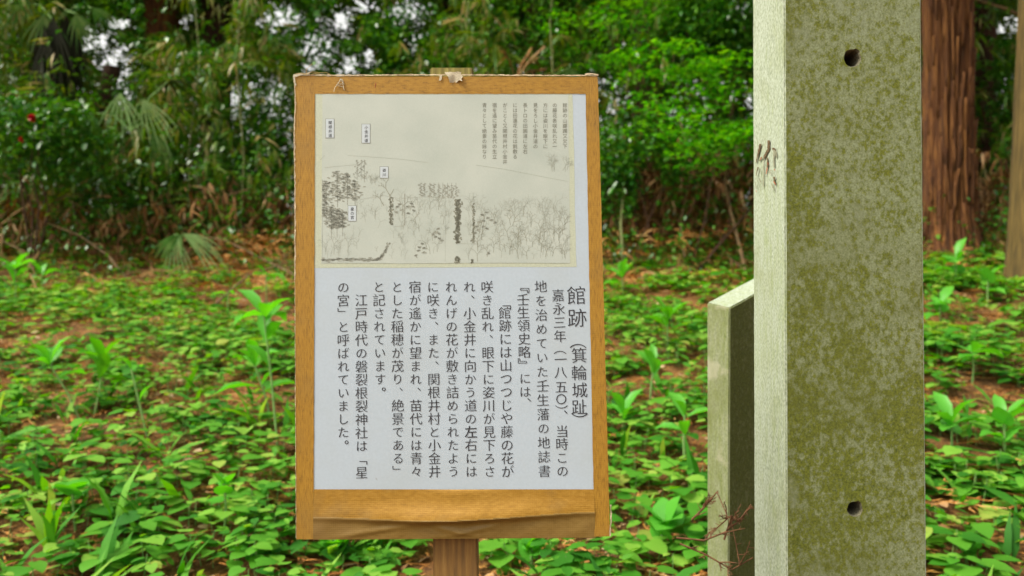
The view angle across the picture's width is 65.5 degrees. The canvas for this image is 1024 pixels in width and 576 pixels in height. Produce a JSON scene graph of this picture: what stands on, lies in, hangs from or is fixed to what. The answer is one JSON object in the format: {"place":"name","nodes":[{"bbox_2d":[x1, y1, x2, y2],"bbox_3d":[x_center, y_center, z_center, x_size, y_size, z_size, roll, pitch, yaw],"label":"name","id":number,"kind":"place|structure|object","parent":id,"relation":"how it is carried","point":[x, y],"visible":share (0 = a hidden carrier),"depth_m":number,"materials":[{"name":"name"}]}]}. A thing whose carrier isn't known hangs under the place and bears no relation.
{"place":"outdoors","nodes":[
{"label":"outdoors","id":0,"kind":"place"},
{"bbox_2d":[2,0,1016,223],"label":"sky","id":1,"kind":"structure","parent":0,"point":[340,19],"materials":[{"name":"white"}]},
{"bbox_2d":[0,225,1023,575],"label":"ground","id":2,"kind":"structure","parent":0,"point":[674,369],"depth_m":4.13,"materials":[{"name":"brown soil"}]},
{"bbox_2d":[0,252,36,307],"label":"leafy seedling","id":3,"kind":"object","parent":2,"relation":"on","point":[14,264],"visible":0.97,"depth_m":6.88,"materials":[{"name":"green plant"}]},
{"bbox_2d":[31,262,59,290],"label":"leafy seedling","id":4,"kind":"object","parent":2,"relation":"on","point":[40,269],"visible":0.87,"depth_m":7.48,"materials":[{"name":"green plant"}]},
{"bbox_2d":[23,337,85,417],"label":"leafy seedling","id":5,"kind":"object","parent":2,"relation":"on","point":[48,356],"visible":0.96,"depth_m":4.17,"materials":[{"name":"green plant"}]},
{"bbox_2d":[0,81,125,275],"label":"camellia bush","id":6,"kind":"object","parent":2,"relation":"on","point":[14,143],"visible":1,"depth_m":8.20,"materials":[{"name":"green plant"}]},
{"bbox_2d":[0,3,126,208],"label":"fan palm","id":7,"kind":"object","parent":2,"relation":"on","point":[65,45],"visible":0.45,"depth_m":9.20,"materials":[{"name":"green plant"}]},
{"bbox_2d":[46,479,92,531],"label":"leafy seedling","id":8,"kind":"object","parent":2,"relation":"on","point":[72,487],"visible":0.95,"depth_m":2.96,"materials":[{"name":"green plant"}]},
{"bbox_2d":[44,221,141,279],"bbox_3d":[-4.271,-0.383,8.121,1.111,0.611,0.103,0,0,11],"label":"dead branch","id":9,"kind":"object","parent":2,"relation":"on","point":[115,264],"visible":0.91,"depth_m":8.12,"materials":[{"name":"brown wood"}]},
{"bbox_2d":[73,337,127,418],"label":"leafy seedling","id":10,"kind":"object","parent":2,"relation":"on","point":[95,349],"visible":0.97,"depth_m":4.18,"materials":[{"name":"green plant"}]},
{"bbox_2d":[2,0,237,254],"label":"cedar tree","id":11,"kind":"object","parent":2,"relation":"on","point":[93,4],"visible":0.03,"depth_m":12.32,"materials":[{"name":"green plant"}]},
{"bbox_2d":[121,359,151,438],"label":"leafy seedling","id":12,"kind":"object","parent":2,"relation":"on","point":[128,363],"visible":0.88,"depth_m":3.83,"materials":[{"name":"green plant"}]},
{"bbox_2d":[80,80,203,242],"bbox_3d":[-3.939,-1.146,9.051,1.477,2.085,1.840,0,0,0],"label":"fan palm","id":13,"kind":"object","parent":2,"relation":"on","point":[157,140],"visible":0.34,"depth_m":8.64,"materials":[{"name":"green plant"}]},
{"bbox_2d":[69,0,302,222],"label":"cedar tree","id":14,"kind":"object","parent":2,"relation":"on","point":[159,25],"visible":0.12,"depth_m":12.29,"materials":[{"name":"green plant"}]},
{"bbox_2d":[180,13,200,174],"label":"broadleaf shrub","id":15,"kind":"object","parent":2,"relation":"on","point":[192,39],"visible":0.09,"depth_m":15.36,"materials":[{"name":"green plant"}]},
{"bbox_2d":[154,233,228,277],"bbox_3d":[-3.058,-0.278,7.618,0.772,0.486,0.273,0,0,24],"label":"fan palm","id":16,"kind":"object","parent":2,"relation":"on","point":[171,241],"visible":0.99,"depth_m":7.65,"materials":[{"name":"green plant"}]},
{"bbox_2d":[187,0,210,231],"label":"trunk","id":17,"kind":"object","parent":2,"relation":"on","point":[194,104],"visible":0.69,"depth_m":9.30,"materials":[{"name":"brown wood"}]},
{"bbox_2d":[207,473,234,535],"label":"leafy seedling","id":18,"kind":"object","parent":2,"relation":"on","point":[221,488],"visible":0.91,"depth_m":2.95,"materials":[{"name":"green plant"}]},
{"bbox_2d":[60,0,382,252],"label":"cedar tree","id":19,"kind":"object","parent":2,"relation":"on","point":[210,31],"visible":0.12,"depth_m":12.81,"materials":[{"name":"green plant"}]},
{"bbox_2d":[197,118,253,236],"bbox_3d":[-3.622,-1.123,10.177,0.778,1.872,1.669,0,0,-16],"label":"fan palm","id":20,"kind":"object","parent":2,"relation":"on","point":[219,121],"visible":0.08,"depth_m":9.55,"materials":[{"name":"green plant"}]},
{"bbox_2d":[211,290,240,311],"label":"leafy seedling","id":21,"kind":"object","parent":2,"relation":"on","point":[231,291],"visible":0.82,"depth_m":6.36,"materials":[{"name":"green plant"}]},
{"bbox_2d":[229,6,244,244],"bbox_3d":[-3.192,-2.089,9.174,0.214,3.278,0.635,0,0,-19],"label":"trunk","id":22,"kind":"object","parent":2,"relation":"on","point":[239,107],"visible":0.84,"depth_m":9.17,"materials":[{"name":"brown wood"}]},
{"bbox_2d":[197,235,293,275],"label":"dead branch","id":23,"kind":"object","parent":2,"relation":"on","point":[281,268],"visible":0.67,"depth_m":8.14,"materials":[{"name":"brown wood"}]},
{"bbox_2d":[197,58,296,246],"bbox_3d":[-3.055,-1.556,9.822,1.476,2.596,1.362,0,0,0],"label":"broadleaf shrub","id":24,"kind":"object","parent":2,"relation":"on","point":[246,114],"visible":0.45,"depth_m":9.64,"materials":[{"name":"green plant"}]},
{"bbox_2d":[211,250,293,303],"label":"dead branch","id":25,"kind":"object","parent":2,"relation":"on","point":[233,288],"visible":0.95,"depth_m":6.77,"materials":[{"name":"brown wood"}]},
{"bbox_2d":[214,338,294,423],"bbox_3d":[-1.310,0.487,4.128,0.376,0.471,0.281,0,0,0],"label":"leafy seedling","id":26,"kind":"object","parent":2,"relation":"on","point":[251,354],"visible":0.88,"depth_m":4.10,"materials":[{"name":"green plant"}]},
{"bbox_2d":[234,289,288,445],"bbox_3d":[-1.203,0.398,3.853,0.258,0.783,0.404,0,0,-17],"label":"leafy seedling","id":27,"kind":"object","parent":2,"relation":"on","point":[267,326],"visible":0.98,"depth_m":3.85,"materials":[{"name":"green plant"}]},
{"bbox_2d":[252,265,285,303],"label":"leafy seedling","id":28,"kind":"object","parent":2,"relation":"on","point":[274,275],"visible":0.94,"depth_m":6.75,"materials":[{"name":"green plant"}]},
{"bbox_2d":[318,540,348,554],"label":"leafy seedling","id":29,"kind":"object","parent":2,"relation":"on","point":[325,543],"visible":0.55,"depth_m":2.75,"materials":[{"name":"green plant"}]},
{"bbox_2d":[287,0,453,75],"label":"broadleaf shrub","id":30,"kind":"object","parent":2,"relation":"on","point":[381,28],"visible":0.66,"depth_m":10.69,"materials":[{"name":"green plant"}]},
{"bbox_2d":[293,64,611,575],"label":"notice board","id":31,"kind":"object","parent":2,"relation":"on","point":[450,386],"visible":1,"depth_m":1.22,"materials":[{"name":"paper"}]},
{"bbox_2d":[337,0,593,75],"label":"cedar tree","id":32,"kind":"object","parent":2,"relation":"on","point":[444,4],"visible":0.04,"depth_m":13.78,"materials":[{"name":"green plant"}]},
{"bbox_2d":[465,1,469,54],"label":"dead branch","id":33,"kind":"object","parent":2,"relation":"on","point":[466,24],"visible":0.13,"depth_m":9.69,"materials":[{"name":"brown wood"}]},
{"bbox_2d":[1,217,1006,294],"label":"dead cedar heaps","id":34,"kind":"object","parent":2,"relation":"on","point":[631,276],"visible":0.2,"depth_m":8.21,"materials":[{"name":"brown plant"}]},
{"bbox_2d":[0,136,1008,295],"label":"dry twig tangle","id":35,"kind":"object","parent":2,"relation":"on","point":[242,275],"visible":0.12,"depth_m":8.65,"materials":[{"name":"brown wood"}]},
{"bbox_2d":[0,129,1009,269],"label":"dead leaf tangle","id":36,"kind":"object","parent":2,"relation":"on","point":[648,181],"visible":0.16,"depth_m":9.00,"materials":[{"name":"brown plant"}]},
{"bbox_2d":[0,0,1016,292],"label":"evergreen undergrowth","id":37,"kind":"object","parent":2,"relation":"on","point":[138,46],"visible":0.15,"depth_m":9.20,"materials":[{"name":"green plant"}]},
{"bbox_2d":[499,46,545,76],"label":"dead fern frond","id":38,"kind":"object","parent":37,"relation":"on","point":[530,58],"visible":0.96,"depth_m":8.80,"materials":[{"name":"brown plant"}]},
{"bbox_2d":[975,0,1017,15],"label":"dead branch","id":39,"kind":"object","parent":37,"relation":"on","point":[1013,12],"visible":0.73,"depth_m":9.35,"materials":[{"name":"brown wood"}]},
{"bbox_2d":[0,0,1016,229],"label":"wood","id":40,"kind":"object","parent":2,"relation":"on","point":[111,44],"visible":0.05,"depth_m":13.08,"materials":[{"name":"green plant"}]},
{"bbox_2d":[1,0,1017,83],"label":"canopy foliage","id":41,"kind":"object","parent":40,"relation":"attached to","point":[355,4],"visible":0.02,"depth_m":16.75,"materials":[{"name":"plant"}]},
{"bbox_2d":[0,0,1017,263],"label":"bamboo grass thicket","id":42,"kind":"object","parent":2,"relation":"on","point":[162,76],"visible":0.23,"depth_m":9.47,"materials":[{"name":"green plant"}]},
{"bbox_2d":[0,225,1023,575],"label":"ground cover","id":43,"kind":"object","parent":2,"relation":"on","point":[114,551],"depth_m":3.52,"materials":[{"name":"green plant"}]},
{"bbox_2d":[0,230,37,274],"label":"dead branch","id":44,"kind":"object","parent":43,"relation":"on","point":[20,249],"visible":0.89,"depth_m":8.09,"materials":[{"name":"brown wood"}]},
{"bbox_2d":[442,14,582,76],"bbox_3d":[0.185,-1.787,9.956,1.745,3.222,1.435,0,0,28],"label":"fan palm","id":45,"kind":"object","parent":2,"relation":"on","point":[569,71],"visible":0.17,"depth_m":9.67,"materials":[{"name":"green plant"}]},
{"bbox_2d":[419,0,629,76],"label":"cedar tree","id":46,"kind":"object","parent":2,"relation":"on","point":[529,9],"visible":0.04,"depth_m":12.92,"materials":[{"name":"green plant"}]},
{"bbox_2d":[518,538,545,568],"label":"leafy seedling","id":47,"kind":"object","parent":2,"relation":"on","point":[527,552],"visible":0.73,"depth_m":2.68,"materials":[{"name":"green plant"}]},
{"bbox_2d":[536,0,553,76],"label":"dead branch","id":48,"kind":"object","parent":2,"relation":"on","point":[550,44],"visible":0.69,"depth_m":9.47,"materials":[{"name":"brown wood"}]},
{"bbox_2d":[516,0,666,226],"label":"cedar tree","id":49,"kind":"object","parent":2,"relation":"on","point":[638,103],"visible":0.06,"depth_m":10.83,"materials":[{"name":"green plant"}]},
{"bbox_2d":[608,160,629,261],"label":"dead branch","id":50,"kind":"object","parent":2,"relation":"on","point":[621,231],"visible":0.64,"depth_m":8.36,"materials":[{"name":"brown wood"}]},
{"bbox_2d":[603,258,643,294],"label":"leafy seedling","id":51,"kind":"object","parent":2,"relation":"on","point":[623,266],"visible":0.96,"depth_m":6.93,"materials":[{"name":"green plant"}]},
{"bbox_2d":[607,388,643,429],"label":"leafy seedling","id":52,"kind":"object","parent":2,"relation":"on","point":[622,406],"visible":0.88,"depth_m":3.82,"materials":[{"name":"green plant"}]},
{"bbox_2d":[529,0,751,230],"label":"maple shrub","id":53,"kind":"object","parent":2,"relation":"on","point":[623,21],"visible":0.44,"depth_m":9.37,"materials":[{"name":"green plant"}]},
{"bbox_2d":[599,98,699,265],"bbox_3d":[1.362,-1.077,8.533,1.326,1.776,1.229,0,0,0],"label":"broadleaf shrub","id":54,"kind":"object","parent":2,"relation":"on","point":[629,172],"visible":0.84,"depth_m":8.41,"materials":[{"name":"green plant"}]},
{"bbox_2d":[603,249,703,271],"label":"dead branch","id":55,"kind":"object","parent":2,"relation":"on","point":[646,259],"visible":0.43,"depth_m":8.25,"materials":[{"name":"brown wood"}]},
{"bbox_2d":[632,343,676,399],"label":"leafy seedling","id":56,"kind":"object","parent":2,"relation":"on","point":[650,355],"visible":0.96,"depth_m":4.22,"materials":[{"name":"green plant"}]},
{"bbox_2d":[637,496,684,557],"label":"leafy seedling","id":57,"kind":"object","parent":2,"relation":"on","point":[667,517],"visible":0.92,"depth_m":2.78,"materials":[{"name":"green plant"}]},
{"bbox_2d":[645,295,691,359],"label":"leafy seedling","id":58,"kind":"object","parent":2,"relation":"on","point":[668,312],"visible":0.95,"depth_m":4.97,"materials":[{"name":"green plant"}]},
{"bbox_2d":[596,34,753,272],"bbox_3d":[2.151,-1.317,8.053,2.610,2.410,1.894,0,0,-18],"label":"maple shrub","id":59,"kind":"object","parent":2,"relation":"on","point":[723,136],"visible":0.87,"depth_m":8.05,"materials":[{"name":"green plant"}]},
{"bbox_2d":[654,392,707,458],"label":"leafy seedling","id":60,"kind":"object","parent":2,"relation":"on","point":[679,401],"visible":0.89,"depth_m":3.48,"materials":[{"name":"green plant"}]},
{"bbox_2d":[667,119,701,269],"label":"dead branch","id":61,"kind":"object","parent":2,"relation":"on","point":[680,220],"visible":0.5,"depth_m":8.54,"materials":[{"name":"brown wood"}]},
{"bbox_2d":[634,200,738,250],"bbox_3d":[1.932,-0.665,8.979,1.233,0.655,0.946,0,0,0],"label":"seedling bush","id":62,"kind":"object","parent":2,"relation":"on","point":[698,228],"visible":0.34,"depth_m":8.87,"materials":[{"name":"green plant"}]},
{"bbox_2d":[648,0,752,251],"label":"broadleaf shrub","id":63,"kind":"object","parent":2,"relation":"on","point":[712,9],"visible":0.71,"depth_m":9.06,"materials":[{"name":"green plant"}]},
{"bbox_2d":[707,279,754,575],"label":"stone slab","id":64,"kind":"structure","parent":2,"relation":"on","point":[730,352],"depth_m":1.83,"materials":[{"name":"grey stone"}]},
{"bbox_2d":[680,527,752,575],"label":"dead cedar twig","id":65,"kind":"object","parent":64,"relation":"attached to","point":[720,563],"visible":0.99,"depth_m":1.72,"materials":[{"name":"brown wood"}]},
{"bbox_2d":[676,504,754,540],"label":"dead cedar twig","id":66,"kind":"object","parent":65,"relation":"on","point":[739,520],"visible":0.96,"depth_m":1.72,"materials":[{"name":"brown wood"}]},
{"bbox_2d":[705,502,740,539],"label":"dead cedar twig","id":67,"kind":"object","parent":66,"relation":"on","point":[731,517],"visible":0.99,"depth_m":1.71,"materials":[{"name":"brown wood"}]},
{"bbox_2d":[691,490,728,519],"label":"dead cedar twig","id":68,"kind":"object","parent":67,"relation":"on","point":[707,501],"visible":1,"depth_m":1.75,"materials":[{"name":"brown wood"}]},
{"bbox_2d":[724,156,746,270],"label":"dead branch","id":69,"kind":"object","parent":2,"relation":"on","point":[740,250],"visible":0.86,"depth_m":8.20,"materials":[{"name":"brown wood"}]},
{"bbox_2d":[753,0,925,575],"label":"stone post","id":70,"kind":"object","parent":2,"relation":"on","point":[839,439],"visible":1,"depth_m":1.35,"materials":[{"name":"stone"}]},
{"bbox_2d":[925,286,953,321],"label":"leafy seedling","id":71,"kind":"object","parent":2,"relation":"on","point":[940,304],"visible":0.93,"depth_m":5.56,"materials":[{"name":"green plant"}]},
{"bbox_2d":[934,237,966,287],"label":"leafy seedling","id":72,"kind":"object","parent":2,"relation":"on","point":[956,268],"visible":0.92,"depth_m":6.41,"materials":[{"name":"green plant"}]},
{"bbox_2d":[921,0,985,258],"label":"cedar tree","id":73,"kind":"object","parent":2,"relation":"on","point":[950,160],"visible":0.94,"depth_m":7.81,"materials":[{"name":"brown plant"}]},
{"bbox_2d":[933,391,984,445],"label":"leafy seedling","id":74,"kind":"object","parent":2,"relation":"on","point":[948,414],"visible":0.95,"depth_m":3.53,"materials":[{"name":"green plant"}]},
{"bbox_2d":[955,532,981,565],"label":"leafy seedling","id":75,"kind":"object","parent":2,"relation":"on","point":[978,545],"visible":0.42,"depth_m":2.73,"materials":[{"name":"green plant"}]},
{"bbox_2d":[957,341,1003,383],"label":"leafy seedling","id":76,"kind":"object","parent":2,"relation":"on","point":[973,346],"visible":0.97,"depth_m":4.39,"materials":[{"name":"green plant"}]},
{"bbox_2d":[974,1,996,223],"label":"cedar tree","id":77,"kind":"object","parent":2,"relation":"on","point":[986,32],"visible":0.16,"depth_m":11.87,"materials":[{"name":"plant"}]},
{"bbox_2d":[972,265,1006,306],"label":"leafy seedling","id":78,"kind":"object","parent":2,"relation":"on","point":[987,275],"visible":0.98,"depth_m":5.83,"materials":[{"name":"green plant"}]},
{"bbox_2d":[975,31,1016,200],"bbox_3d":[6.144,-1.916,9.996,1.353,2.682,1.148,0,0,37],"label":"broadleaf shrub","id":79,"kind":"object","parent":2,"relation":"on","point":[998,75],"visible":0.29,"depth_m":9.90,"materials":[{"name":"green plant"}]},
{"bbox_2d":[979,394,1023,451],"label":"leafy seedling","id":80,"kind":"object","parent":2,"relation":"on","point":[1001,415],"visible":0.93,"depth_m":3.45,"materials":[{"name":"green plant"}]},
{"bbox_2d":[1001,0,1023,287],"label":"cedar tree","id":81,"kind":"object","parent":2,"relation":"on","point":[1014,257],"visible":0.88,"depth_m":6.60,"materials":[{"name":"brown plant"}]}
]}

